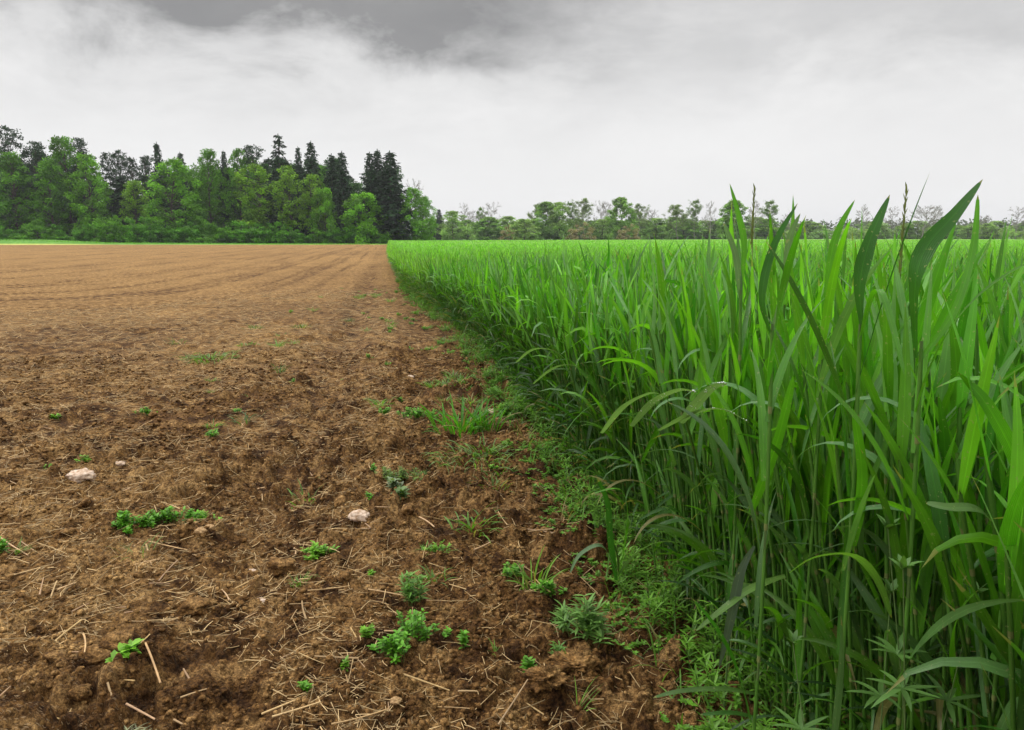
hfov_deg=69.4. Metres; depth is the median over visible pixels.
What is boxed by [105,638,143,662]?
leafy weed
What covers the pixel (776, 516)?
wheat plant
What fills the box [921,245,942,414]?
wheat plant
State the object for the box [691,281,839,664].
wheat plant
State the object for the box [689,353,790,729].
wheat plant
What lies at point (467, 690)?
straw piece
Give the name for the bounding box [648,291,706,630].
wheat plant
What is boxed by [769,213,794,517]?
wheat plant
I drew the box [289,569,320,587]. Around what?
grass sprout
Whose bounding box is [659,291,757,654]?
wheat plant
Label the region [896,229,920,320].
wheat plant
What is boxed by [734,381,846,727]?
wheat plant
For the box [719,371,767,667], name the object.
wheat plant
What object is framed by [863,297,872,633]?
wheat plant
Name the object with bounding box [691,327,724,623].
wheat plant
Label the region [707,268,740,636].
wheat plant
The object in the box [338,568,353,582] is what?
soil clod
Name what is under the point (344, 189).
spruce tree
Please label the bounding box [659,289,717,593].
wheat plant
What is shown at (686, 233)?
broadleaf tree
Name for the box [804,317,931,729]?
wheat plant
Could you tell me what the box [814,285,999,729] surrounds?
wheat plant
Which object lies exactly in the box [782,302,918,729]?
wheat plant
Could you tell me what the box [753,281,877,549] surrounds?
wheat plant
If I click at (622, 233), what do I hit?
tan bush
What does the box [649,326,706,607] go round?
wheat plant
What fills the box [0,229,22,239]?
shrub
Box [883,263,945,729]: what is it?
wheat plant
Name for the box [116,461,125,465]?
stone
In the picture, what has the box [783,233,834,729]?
wheat plant
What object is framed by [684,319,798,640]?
wheat plant
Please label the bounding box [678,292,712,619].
wheat plant
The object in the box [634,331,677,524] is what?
wheat plant
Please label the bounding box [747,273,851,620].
wheat plant
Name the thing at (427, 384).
grass sprout
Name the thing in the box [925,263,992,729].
wheat plant
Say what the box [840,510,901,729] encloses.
wheat plant
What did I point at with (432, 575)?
grass sprout
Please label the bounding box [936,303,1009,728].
wheat plant
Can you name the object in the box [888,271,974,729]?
wheat plant
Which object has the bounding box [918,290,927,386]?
wheat plant
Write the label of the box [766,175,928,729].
wheat plant
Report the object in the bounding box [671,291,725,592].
wheat plant
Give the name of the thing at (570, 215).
leafing tree
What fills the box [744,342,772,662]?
wheat plant
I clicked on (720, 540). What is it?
wheat plant
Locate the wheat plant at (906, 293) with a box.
[772,287,908,705]
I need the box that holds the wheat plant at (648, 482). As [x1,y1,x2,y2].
[616,321,684,566]
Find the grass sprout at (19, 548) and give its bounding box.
[4,537,31,554]
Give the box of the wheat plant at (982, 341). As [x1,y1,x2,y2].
[918,243,1023,697]
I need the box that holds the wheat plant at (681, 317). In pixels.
[675,295,706,584]
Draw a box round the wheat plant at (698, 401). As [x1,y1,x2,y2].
[600,328,754,548]
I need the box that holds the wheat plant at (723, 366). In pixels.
[665,350,724,557]
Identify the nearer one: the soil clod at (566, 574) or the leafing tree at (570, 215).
the soil clod at (566, 574)
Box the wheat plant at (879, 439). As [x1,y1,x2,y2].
[826,382,888,725]
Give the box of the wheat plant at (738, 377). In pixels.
[730,336,769,699]
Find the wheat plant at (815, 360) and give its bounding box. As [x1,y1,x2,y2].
[758,301,874,687]
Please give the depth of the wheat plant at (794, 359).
1.66 m
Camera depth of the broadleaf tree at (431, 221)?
130.81 m
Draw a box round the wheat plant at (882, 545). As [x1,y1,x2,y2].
[817,368,996,729]
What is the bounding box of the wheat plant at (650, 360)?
[636,336,681,564]
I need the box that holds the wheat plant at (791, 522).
[760,375,842,687]
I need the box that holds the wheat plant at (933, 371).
[786,354,979,718]
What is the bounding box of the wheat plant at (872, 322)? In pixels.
[841,293,873,371]
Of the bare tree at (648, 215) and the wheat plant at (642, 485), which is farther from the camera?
the bare tree at (648, 215)
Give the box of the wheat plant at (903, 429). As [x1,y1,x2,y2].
[800,304,947,729]
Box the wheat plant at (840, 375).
[814,304,840,549]
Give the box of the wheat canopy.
[396,239,1022,301]
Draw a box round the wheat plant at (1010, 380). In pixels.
[978,314,1013,710]
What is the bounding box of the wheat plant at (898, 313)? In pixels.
[749,270,901,716]
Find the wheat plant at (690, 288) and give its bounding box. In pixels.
[622,243,700,519]
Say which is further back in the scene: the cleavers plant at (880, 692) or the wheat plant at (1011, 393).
the wheat plant at (1011, 393)
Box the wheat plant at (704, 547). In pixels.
[651,355,758,667]
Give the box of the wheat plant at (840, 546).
[787,335,853,728]
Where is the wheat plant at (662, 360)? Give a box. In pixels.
[648,336,707,545]
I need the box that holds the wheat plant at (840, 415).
[741,381,852,710]
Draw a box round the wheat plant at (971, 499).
[911,344,989,729]
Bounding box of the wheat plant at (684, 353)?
[670,293,712,546]
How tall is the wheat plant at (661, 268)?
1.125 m
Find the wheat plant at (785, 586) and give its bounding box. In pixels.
[715,334,850,728]
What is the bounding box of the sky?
[0,0,1023,236]
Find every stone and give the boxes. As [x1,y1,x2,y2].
[65,468,95,482]
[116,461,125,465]
[194,527,206,534]
[206,524,214,529]
[348,509,369,521]
[390,696,402,705]
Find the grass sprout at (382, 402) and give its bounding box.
[363,396,396,407]
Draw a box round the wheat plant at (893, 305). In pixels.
[829,268,924,729]
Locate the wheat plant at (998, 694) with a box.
[991,451,999,715]
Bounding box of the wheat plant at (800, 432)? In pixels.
[730,217,840,729]
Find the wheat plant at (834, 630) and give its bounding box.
[822,356,879,708]
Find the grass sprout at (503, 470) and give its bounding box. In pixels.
[483,459,522,475]
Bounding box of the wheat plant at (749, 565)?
[699,343,757,646]
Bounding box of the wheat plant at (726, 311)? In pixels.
[680,282,735,551]
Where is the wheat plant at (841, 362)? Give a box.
[817,225,900,515]
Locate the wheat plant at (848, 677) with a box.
[790,335,922,729]
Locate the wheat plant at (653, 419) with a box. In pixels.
[626,337,716,605]
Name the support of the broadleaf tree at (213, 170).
on the grass verge
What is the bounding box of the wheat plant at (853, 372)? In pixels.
[850,272,883,687]
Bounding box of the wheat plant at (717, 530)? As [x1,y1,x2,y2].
[655,324,723,628]
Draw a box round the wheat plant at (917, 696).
[875,410,972,729]
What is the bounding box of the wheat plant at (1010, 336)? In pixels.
[922,268,1019,684]
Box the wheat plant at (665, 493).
[654,301,703,499]
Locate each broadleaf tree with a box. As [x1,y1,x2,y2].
[0,151,44,238]
[0,161,38,228]
[0,176,14,233]
[21,160,77,237]
[28,164,64,224]
[29,150,57,203]
[35,135,101,240]
[38,153,75,201]
[61,152,116,241]
[67,181,108,220]
[119,180,151,242]
[142,157,207,242]
[144,178,193,225]
[164,169,218,242]
[188,165,216,222]
[189,148,233,241]
[192,174,218,230]
[204,167,243,226]
[223,148,257,242]
[232,163,287,229]
[247,161,276,242]
[263,157,293,242]
[271,165,308,242]
[296,173,329,242]
[302,159,322,185]
[308,187,341,242]
[317,163,331,187]
[320,157,349,190]
[320,175,362,242]
[337,192,393,243]
[387,169,411,221]
[394,187,429,240]
[412,195,438,240]
[421,218,436,239]
[435,210,467,239]
[454,220,478,239]
[469,216,505,239]
[492,216,527,239]
[509,218,541,239]
[531,201,566,239]
[544,201,574,239]
[564,218,590,239]
[584,219,612,239]
[604,197,638,239]
[621,220,646,239]
[637,219,652,239]
[639,217,673,239]
[647,223,672,239]
[661,216,679,239]
[665,219,697,239]
[680,222,706,239]
[693,220,716,236]
[701,221,720,239]
[714,199,751,238]
[734,222,751,238]
[745,217,777,238]
[748,218,782,238]
[785,223,809,238]
[797,221,820,236]
[805,223,829,238]
[853,221,880,237]
[860,222,894,238]
[891,223,921,238]
[904,220,929,238]
[947,226,960,238]
[955,225,964,238]
[957,225,980,238]
[959,222,990,238]
[979,223,1002,238]
[985,220,1008,238]
[1010,222,1023,238]
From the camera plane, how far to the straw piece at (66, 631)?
2.14 m
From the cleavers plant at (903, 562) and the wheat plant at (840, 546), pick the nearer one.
the cleavers plant at (903, 562)
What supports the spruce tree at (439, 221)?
on the grass verge
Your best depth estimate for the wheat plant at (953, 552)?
1.11 m
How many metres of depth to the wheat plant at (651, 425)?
2.42 m
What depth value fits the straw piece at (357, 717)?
1.67 m
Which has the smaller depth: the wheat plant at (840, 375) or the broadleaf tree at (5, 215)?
the wheat plant at (840, 375)
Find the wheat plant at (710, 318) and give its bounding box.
[701,274,748,646]
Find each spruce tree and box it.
[9,162,50,239]
[55,168,101,241]
[99,190,120,242]
[101,175,152,242]
[137,179,168,242]
[149,141,174,242]
[172,152,195,242]
[215,151,240,242]
[228,175,268,242]
[257,158,275,242]
[262,133,299,241]
[276,168,306,242]
[291,146,309,242]
[296,141,322,241]
[316,153,341,242]
[332,152,360,242]
[355,152,391,242]
[364,150,425,242]
[367,149,388,242]
[433,210,443,239]
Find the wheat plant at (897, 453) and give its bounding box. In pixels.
[864,377,976,729]
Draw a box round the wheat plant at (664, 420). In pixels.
[622,314,704,613]
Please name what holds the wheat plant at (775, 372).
on the ground at (42, 279)
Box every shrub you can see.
[0,225,12,238]
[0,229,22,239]
[8,233,43,239]
[19,217,58,239]
[40,224,66,239]
[52,233,78,240]
[69,223,94,240]
[78,230,110,241]
[89,218,127,242]
[106,215,139,242]
[121,217,146,242]
[134,216,164,242]
[148,223,170,242]
[162,232,189,242]
[169,221,200,242]
[185,215,217,242]
[194,227,239,242]
[214,227,241,242]
[220,220,259,243]
[234,223,266,243]
[249,222,276,242]
[264,221,289,242]
[278,227,300,242]
[292,233,315,242]
[300,228,331,242]
[323,227,340,243]
[332,227,360,242]
[345,231,371,243]
[358,227,389,243]
[442,222,475,239]
[640,223,666,239]
[807,228,841,238]
[823,226,851,238]
[831,227,860,238]
[847,225,866,238]
[994,229,1022,238]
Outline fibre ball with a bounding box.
[124,722,151,729]
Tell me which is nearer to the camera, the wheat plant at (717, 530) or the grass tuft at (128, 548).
the wheat plant at (717, 530)
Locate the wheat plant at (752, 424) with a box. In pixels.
[722,321,758,604]
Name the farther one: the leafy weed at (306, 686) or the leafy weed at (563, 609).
the leafy weed at (563, 609)
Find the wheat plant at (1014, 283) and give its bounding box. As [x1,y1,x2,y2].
[921,263,1023,698]
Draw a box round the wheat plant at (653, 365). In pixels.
[597,297,671,558]
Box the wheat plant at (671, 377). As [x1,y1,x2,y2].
[655,244,691,610]
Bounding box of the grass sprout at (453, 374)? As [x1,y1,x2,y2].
[440,368,462,378]
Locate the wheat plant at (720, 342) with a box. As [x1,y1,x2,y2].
[699,273,765,625]
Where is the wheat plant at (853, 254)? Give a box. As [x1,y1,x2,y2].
[852,232,930,407]
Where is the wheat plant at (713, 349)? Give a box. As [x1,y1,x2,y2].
[633,314,756,612]
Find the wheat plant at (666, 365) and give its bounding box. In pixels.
[633,246,687,606]
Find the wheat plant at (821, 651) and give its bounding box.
[745,368,894,729]
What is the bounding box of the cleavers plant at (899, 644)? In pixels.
[864,513,928,717]
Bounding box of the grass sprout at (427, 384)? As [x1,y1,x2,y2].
[420,378,449,387]
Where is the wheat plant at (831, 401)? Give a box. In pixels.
[733,293,854,728]
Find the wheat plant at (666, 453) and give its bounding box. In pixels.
[644,254,706,591]
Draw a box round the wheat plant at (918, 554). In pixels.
[872,309,983,705]
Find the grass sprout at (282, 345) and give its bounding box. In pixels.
[266,338,288,346]
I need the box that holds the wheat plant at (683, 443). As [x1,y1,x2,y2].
[640,308,690,515]
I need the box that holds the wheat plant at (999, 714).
[947,618,1023,729]
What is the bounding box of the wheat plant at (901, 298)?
[821,250,1023,729]
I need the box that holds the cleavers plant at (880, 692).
[844,576,922,729]
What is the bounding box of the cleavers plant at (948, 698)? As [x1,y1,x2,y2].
[909,581,991,729]
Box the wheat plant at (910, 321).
[908,227,960,621]
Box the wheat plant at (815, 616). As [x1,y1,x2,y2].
[784,361,923,729]
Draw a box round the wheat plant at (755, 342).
[715,260,851,723]
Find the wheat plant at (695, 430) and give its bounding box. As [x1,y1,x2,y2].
[682,304,727,582]
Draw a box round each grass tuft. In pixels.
[108,532,170,561]
[173,349,241,363]
[228,410,267,424]
[271,362,289,372]
[291,322,308,328]
[418,391,502,439]
[422,438,524,472]
[459,393,520,431]
[471,474,515,493]
[489,639,497,654]
[504,545,577,590]
[569,677,602,710]
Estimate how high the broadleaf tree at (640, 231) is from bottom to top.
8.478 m
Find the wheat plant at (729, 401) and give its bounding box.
[713,377,836,721]
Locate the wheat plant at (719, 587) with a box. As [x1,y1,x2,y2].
[715,540,751,622]
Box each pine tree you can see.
[0,125,31,202]
[17,141,56,223]
[63,137,96,199]
[93,152,123,204]
[105,149,134,189]
[123,157,141,233]
[133,155,160,241]
[232,144,272,228]
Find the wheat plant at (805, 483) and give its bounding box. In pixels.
[784,322,816,700]
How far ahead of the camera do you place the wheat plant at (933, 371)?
1.42 m
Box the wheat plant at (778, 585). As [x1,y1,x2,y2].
[726,400,782,667]
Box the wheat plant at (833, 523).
[803,361,835,658]
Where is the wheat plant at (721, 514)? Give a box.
[678,332,731,597]
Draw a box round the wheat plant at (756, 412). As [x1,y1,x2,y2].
[692,277,756,583]
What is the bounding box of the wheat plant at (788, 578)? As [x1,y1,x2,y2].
[700,350,826,710]
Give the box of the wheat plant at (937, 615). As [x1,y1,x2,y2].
[850,426,1023,729]
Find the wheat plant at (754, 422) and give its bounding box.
[699,322,838,729]
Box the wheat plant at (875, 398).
[801,241,994,722]
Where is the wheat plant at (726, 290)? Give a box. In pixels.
[689,269,746,638]
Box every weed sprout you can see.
[204,428,219,437]
[488,464,498,470]
[501,439,512,445]
[502,561,524,579]
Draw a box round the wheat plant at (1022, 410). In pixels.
[1020,390,1023,423]
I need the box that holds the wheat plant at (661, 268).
[654,236,693,557]
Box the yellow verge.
[0,244,103,244]
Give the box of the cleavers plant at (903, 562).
[866,554,941,729]
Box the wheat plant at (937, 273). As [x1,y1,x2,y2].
[824,224,993,729]
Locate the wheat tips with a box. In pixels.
[395,239,1023,243]
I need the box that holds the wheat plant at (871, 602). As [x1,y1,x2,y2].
[797,431,956,729]
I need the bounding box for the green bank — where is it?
[0,240,385,244]
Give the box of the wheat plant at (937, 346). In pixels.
[882,262,938,669]
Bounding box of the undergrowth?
[396,277,995,729]
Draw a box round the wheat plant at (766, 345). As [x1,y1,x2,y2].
[703,334,781,571]
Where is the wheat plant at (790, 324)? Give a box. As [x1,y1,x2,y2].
[688,274,819,700]
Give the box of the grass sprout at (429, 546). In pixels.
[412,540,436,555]
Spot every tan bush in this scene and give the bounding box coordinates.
[498,225,517,239]
[564,222,596,239]
[615,223,640,239]
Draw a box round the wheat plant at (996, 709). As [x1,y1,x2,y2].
[990,679,998,713]
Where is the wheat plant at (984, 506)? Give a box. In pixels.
[951,293,1022,697]
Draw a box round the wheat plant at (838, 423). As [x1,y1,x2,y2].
[769,269,838,616]
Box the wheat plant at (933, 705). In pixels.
[882,399,1023,729]
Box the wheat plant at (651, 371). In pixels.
[600,281,690,603]
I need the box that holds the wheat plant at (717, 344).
[694,275,739,621]
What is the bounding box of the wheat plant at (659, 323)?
[649,256,695,550]
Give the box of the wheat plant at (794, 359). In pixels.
[711,326,852,729]
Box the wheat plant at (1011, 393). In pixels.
[929,339,1023,702]
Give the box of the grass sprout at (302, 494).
[285,478,321,508]
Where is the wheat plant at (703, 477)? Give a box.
[657,368,705,615]
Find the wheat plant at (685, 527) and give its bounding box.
[662,358,751,639]
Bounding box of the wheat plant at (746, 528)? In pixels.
[726,294,795,664]
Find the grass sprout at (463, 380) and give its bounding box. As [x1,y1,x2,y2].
[445,371,473,383]
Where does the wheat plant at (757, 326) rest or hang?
on the ground at (42, 279)
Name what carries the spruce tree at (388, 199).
on the grass verge
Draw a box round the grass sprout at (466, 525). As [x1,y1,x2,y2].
[444,501,507,542]
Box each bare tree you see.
[405,179,425,225]
[460,202,471,228]
[469,211,478,229]
[480,202,500,223]
[593,200,609,237]
[600,201,612,222]
[642,209,658,228]
[703,201,716,238]
[747,201,764,238]
[855,204,870,231]
[883,207,900,238]
[909,205,942,237]
[929,205,942,224]
[979,214,991,228]
[1008,206,1023,238]
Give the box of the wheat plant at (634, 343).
[609,280,683,572]
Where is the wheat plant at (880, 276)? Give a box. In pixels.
[876,243,936,685]
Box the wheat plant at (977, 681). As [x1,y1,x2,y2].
[974,583,997,693]
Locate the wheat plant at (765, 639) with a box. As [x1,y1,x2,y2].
[720,345,841,680]
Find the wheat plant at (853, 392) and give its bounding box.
[848,385,854,557]
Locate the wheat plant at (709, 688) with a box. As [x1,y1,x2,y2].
[653,681,808,721]
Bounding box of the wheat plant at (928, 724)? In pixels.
[846,422,973,729]
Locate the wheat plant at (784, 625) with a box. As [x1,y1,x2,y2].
[711,361,828,724]
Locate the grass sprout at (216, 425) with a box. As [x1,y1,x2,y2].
[203,419,225,428]
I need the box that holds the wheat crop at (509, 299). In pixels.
[385,217,1023,729]
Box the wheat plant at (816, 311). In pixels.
[787,278,824,709]
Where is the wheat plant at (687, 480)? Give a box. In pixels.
[651,381,744,641]
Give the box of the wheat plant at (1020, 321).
[973,278,1023,551]
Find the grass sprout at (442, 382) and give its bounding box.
[434,376,454,386]
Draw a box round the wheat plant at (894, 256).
[795,234,979,704]
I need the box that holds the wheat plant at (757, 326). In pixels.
[711,263,769,535]
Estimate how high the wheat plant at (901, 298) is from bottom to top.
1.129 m
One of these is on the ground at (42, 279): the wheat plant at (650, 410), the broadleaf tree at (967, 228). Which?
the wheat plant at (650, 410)
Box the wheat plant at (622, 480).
[598,304,683,576]
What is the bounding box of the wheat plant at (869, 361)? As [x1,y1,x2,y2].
[824,324,980,729]
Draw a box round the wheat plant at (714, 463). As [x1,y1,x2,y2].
[675,388,758,613]
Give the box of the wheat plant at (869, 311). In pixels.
[838,275,930,353]
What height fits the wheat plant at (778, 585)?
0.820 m
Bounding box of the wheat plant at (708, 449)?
[669,290,752,612]
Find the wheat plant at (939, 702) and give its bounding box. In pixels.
[936,389,1023,729]
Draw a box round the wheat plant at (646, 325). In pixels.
[624,236,688,503]
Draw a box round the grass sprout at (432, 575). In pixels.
[401,564,459,585]
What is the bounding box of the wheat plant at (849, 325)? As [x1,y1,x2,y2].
[802,283,941,729]
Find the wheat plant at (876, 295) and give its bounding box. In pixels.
[869,275,952,308]
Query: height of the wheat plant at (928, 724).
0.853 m
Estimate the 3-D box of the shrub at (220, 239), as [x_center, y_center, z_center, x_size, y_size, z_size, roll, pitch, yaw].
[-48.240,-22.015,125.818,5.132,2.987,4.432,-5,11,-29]
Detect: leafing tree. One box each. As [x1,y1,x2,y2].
[473,207,488,225]
[526,205,547,231]
[563,201,576,235]
[571,198,593,239]
[633,203,650,236]
[662,204,688,239]
[686,199,702,238]
[754,200,778,229]
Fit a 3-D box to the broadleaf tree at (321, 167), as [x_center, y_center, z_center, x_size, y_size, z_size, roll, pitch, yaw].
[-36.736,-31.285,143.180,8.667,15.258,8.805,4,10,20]
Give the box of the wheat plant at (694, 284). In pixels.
[636,237,704,481]
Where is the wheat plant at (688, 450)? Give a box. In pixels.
[641,293,723,638]
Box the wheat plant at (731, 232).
[718,203,750,599]
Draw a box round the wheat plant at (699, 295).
[690,267,759,527]
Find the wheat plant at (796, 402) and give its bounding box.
[752,356,845,714]
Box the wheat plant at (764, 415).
[668,203,821,729]
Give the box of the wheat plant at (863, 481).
[789,387,915,694]
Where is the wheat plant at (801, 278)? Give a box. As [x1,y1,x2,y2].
[781,244,828,614]
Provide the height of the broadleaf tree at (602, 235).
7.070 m
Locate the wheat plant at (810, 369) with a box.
[693,288,872,728]
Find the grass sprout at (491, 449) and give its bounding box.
[458,431,509,456]
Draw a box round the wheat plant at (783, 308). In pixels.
[779,198,794,318]
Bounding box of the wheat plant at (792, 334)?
[766,283,842,626]
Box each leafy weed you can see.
[0,536,9,552]
[49,413,60,419]
[74,455,91,462]
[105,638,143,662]
[111,510,143,534]
[130,512,155,527]
[133,406,157,415]
[148,505,199,525]
[193,509,221,521]
[297,680,313,692]
[300,540,339,559]
[340,655,348,670]
[359,623,375,637]
[365,491,373,499]
[367,569,374,576]
[367,627,410,663]
[370,463,376,470]
[374,466,422,482]
[378,407,390,414]
[386,476,408,489]
[391,486,409,498]
[395,570,430,605]
[396,608,451,653]
[397,406,439,419]
[423,540,450,554]
[456,629,468,648]
[520,655,536,672]
[529,579,567,597]
[548,640,567,653]
[549,599,576,631]
[551,593,613,647]
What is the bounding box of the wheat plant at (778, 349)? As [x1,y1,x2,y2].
[771,279,814,727]
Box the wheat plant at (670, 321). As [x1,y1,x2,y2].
[641,232,694,557]
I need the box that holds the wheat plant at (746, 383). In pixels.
[738,324,790,723]
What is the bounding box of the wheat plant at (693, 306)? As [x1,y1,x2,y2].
[632,268,698,605]
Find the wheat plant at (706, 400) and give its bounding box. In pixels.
[687,264,725,587]
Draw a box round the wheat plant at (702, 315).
[631,282,703,606]
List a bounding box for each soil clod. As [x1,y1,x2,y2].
[42,651,68,662]
[45,681,53,688]
[55,659,66,668]
[59,527,76,534]
[67,683,92,700]
[77,497,91,507]
[77,644,111,664]
[98,631,133,651]
[113,486,121,491]
[114,563,125,570]
[133,571,144,578]
[148,412,157,418]
[173,595,210,615]
[204,484,214,489]
[211,724,226,729]
[225,492,232,496]
[267,556,296,576]
[328,679,341,691]
[334,494,345,505]
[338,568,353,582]
[355,545,364,551]
[375,524,385,530]
[401,503,414,515]
[404,636,417,647]
[414,488,423,494]
[484,495,489,501]
[520,664,571,693]
[525,609,533,614]
[548,647,602,677]
[561,572,572,577]
[574,639,591,651]
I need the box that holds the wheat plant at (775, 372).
[743,319,784,654]
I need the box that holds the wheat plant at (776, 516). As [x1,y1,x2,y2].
[725,401,883,711]
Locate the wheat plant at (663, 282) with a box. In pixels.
[662,269,699,582]
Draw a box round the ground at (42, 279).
[0,237,1009,729]
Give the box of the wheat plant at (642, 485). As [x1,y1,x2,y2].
[609,314,670,592]
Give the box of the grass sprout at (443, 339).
[433,335,453,342]
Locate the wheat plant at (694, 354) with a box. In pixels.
[676,268,751,657]
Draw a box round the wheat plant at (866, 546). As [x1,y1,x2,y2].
[791,267,1022,729]
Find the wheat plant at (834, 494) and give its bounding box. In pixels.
[818,277,842,709]
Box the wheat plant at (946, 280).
[777,210,955,586]
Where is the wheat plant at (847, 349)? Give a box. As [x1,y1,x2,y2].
[830,286,957,729]
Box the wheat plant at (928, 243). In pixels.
[802,179,1023,729]
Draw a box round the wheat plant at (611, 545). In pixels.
[570,478,688,579]
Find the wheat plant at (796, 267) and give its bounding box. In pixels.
[742,241,810,594]
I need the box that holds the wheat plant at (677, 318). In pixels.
[637,268,684,549]
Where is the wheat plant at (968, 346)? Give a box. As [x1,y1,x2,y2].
[946,276,1023,728]
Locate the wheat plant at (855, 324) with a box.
[849,286,901,722]
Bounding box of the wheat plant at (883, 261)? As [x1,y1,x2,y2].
[867,244,892,298]
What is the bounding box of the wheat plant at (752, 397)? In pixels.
[690,382,847,697]
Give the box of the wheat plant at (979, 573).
[942,379,1009,729]
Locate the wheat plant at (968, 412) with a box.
[893,363,1023,729]
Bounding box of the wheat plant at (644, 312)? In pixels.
[589,283,664,563]
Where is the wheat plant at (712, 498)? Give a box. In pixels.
[635,329,724,656]
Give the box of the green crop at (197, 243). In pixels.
[1,239,385,244]
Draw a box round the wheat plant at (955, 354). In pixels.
[801,288,994,726]
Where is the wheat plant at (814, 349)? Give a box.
[772,224,879,711]
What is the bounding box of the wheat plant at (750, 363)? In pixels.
[734,331,838,691]
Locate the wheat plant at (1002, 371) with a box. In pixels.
[891,341,1023,729]
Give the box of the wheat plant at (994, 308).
[976,264,1022,716]
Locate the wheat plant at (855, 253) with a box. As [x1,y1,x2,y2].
[853,242,915,729]
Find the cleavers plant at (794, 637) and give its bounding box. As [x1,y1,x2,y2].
[772,628,827,729]
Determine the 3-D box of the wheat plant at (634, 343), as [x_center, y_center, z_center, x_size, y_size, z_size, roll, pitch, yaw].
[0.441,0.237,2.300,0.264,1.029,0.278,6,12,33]
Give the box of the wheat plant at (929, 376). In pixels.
[915,312,959,617]
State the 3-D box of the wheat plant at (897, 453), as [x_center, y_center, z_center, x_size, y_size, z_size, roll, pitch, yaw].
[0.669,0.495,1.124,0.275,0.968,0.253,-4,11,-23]
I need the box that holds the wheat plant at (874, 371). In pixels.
[829,343,878,715]
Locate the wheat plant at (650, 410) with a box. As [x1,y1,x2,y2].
[621,258,673,584]
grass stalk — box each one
[727,183,755,684]
[860,182,908,729]
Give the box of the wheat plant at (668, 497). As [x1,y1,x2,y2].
[641,294,685,510]
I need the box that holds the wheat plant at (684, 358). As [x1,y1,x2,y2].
[669,335,752,475]
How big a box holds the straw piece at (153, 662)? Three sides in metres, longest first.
0.132 x 0.008 x 0.008 m
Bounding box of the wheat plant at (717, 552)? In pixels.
[680,389,762,677]
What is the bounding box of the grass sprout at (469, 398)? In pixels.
[452,394,485,405]
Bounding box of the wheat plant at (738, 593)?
[696,363,794,667]
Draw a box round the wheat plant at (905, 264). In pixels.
[903,243,906,285]
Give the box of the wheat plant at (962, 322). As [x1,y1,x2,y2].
[916,271,973,554]
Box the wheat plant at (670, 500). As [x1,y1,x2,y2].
[631,314,688,585]
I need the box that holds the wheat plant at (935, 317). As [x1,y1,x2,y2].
[932,234,978,437]
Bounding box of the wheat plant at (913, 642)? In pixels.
[829,504,990,728]
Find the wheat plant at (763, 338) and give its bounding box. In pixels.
[742,240,812,690]
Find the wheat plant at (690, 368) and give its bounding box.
[609,251,702,622]
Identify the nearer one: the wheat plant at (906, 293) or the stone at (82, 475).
the wheat plant at (906, 293)
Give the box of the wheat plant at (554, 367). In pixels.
[516,315,587,392]
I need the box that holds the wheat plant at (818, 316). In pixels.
[744,293,823,523]
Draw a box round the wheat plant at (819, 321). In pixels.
[817,319,918,367]
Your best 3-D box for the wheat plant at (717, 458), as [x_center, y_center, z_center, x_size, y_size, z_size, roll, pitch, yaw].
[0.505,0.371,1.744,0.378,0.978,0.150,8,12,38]
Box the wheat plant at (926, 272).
[860,216,937,536]
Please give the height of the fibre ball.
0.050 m
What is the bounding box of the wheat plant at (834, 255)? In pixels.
[738,200,890,729]
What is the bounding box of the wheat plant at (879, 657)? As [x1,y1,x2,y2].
[767,297,932,726]
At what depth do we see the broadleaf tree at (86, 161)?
127.72 m
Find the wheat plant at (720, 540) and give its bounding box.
[659,320,729,633]
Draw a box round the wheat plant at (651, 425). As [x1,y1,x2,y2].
[635,309,662,551]
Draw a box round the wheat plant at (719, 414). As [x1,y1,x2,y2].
[698,343,793,723]
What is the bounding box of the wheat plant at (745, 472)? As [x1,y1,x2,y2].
[712,265,787,623]
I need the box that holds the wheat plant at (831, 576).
[817,243,866,729]
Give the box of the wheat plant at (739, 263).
[722,185,758,715]
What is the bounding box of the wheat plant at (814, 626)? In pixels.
[758,345,882,716]
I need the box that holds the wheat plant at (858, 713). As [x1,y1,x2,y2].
[841,395,927,719]
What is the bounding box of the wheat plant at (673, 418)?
[649,283,689,563]
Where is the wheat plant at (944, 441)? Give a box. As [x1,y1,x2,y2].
[873,394,996,729]
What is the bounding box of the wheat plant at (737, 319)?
[723,290,748,521]
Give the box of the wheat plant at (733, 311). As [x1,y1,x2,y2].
[626,251,780,680]
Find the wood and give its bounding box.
[420,217,1022,238]
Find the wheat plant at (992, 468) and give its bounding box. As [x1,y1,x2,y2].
[972,451,1007,692]
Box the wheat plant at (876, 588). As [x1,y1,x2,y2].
[749,328,927,723]
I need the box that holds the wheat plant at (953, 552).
[827,391,1006,729]
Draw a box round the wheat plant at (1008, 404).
[993,365,1012,428]
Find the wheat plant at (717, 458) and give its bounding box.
[674,317,786,674]
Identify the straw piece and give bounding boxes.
[1,537,28,555]
[50,581,56,598]
[54,619,81,641]
[82,634,85,652]
[106,682,111,694]
[125,703,155,719]
[144,642,161,682]
[148,541,187,549]
[158,560,177,580]
[180,688,206,697]
[181,585,215,596]
[261,699,295,714]
[272,701,320,717]
[280,664,313,682]
[301,600,306,619]
[308,585,349,590]
[314,655,358,659]
[331,708,388,724]
[368,589,402,595]
[404,673,449,690]
[458,690,476,691]
[498,679,527,724]
[513,694,543,714]
[528,528,552,531]
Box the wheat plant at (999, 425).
[896,372,1011,729]

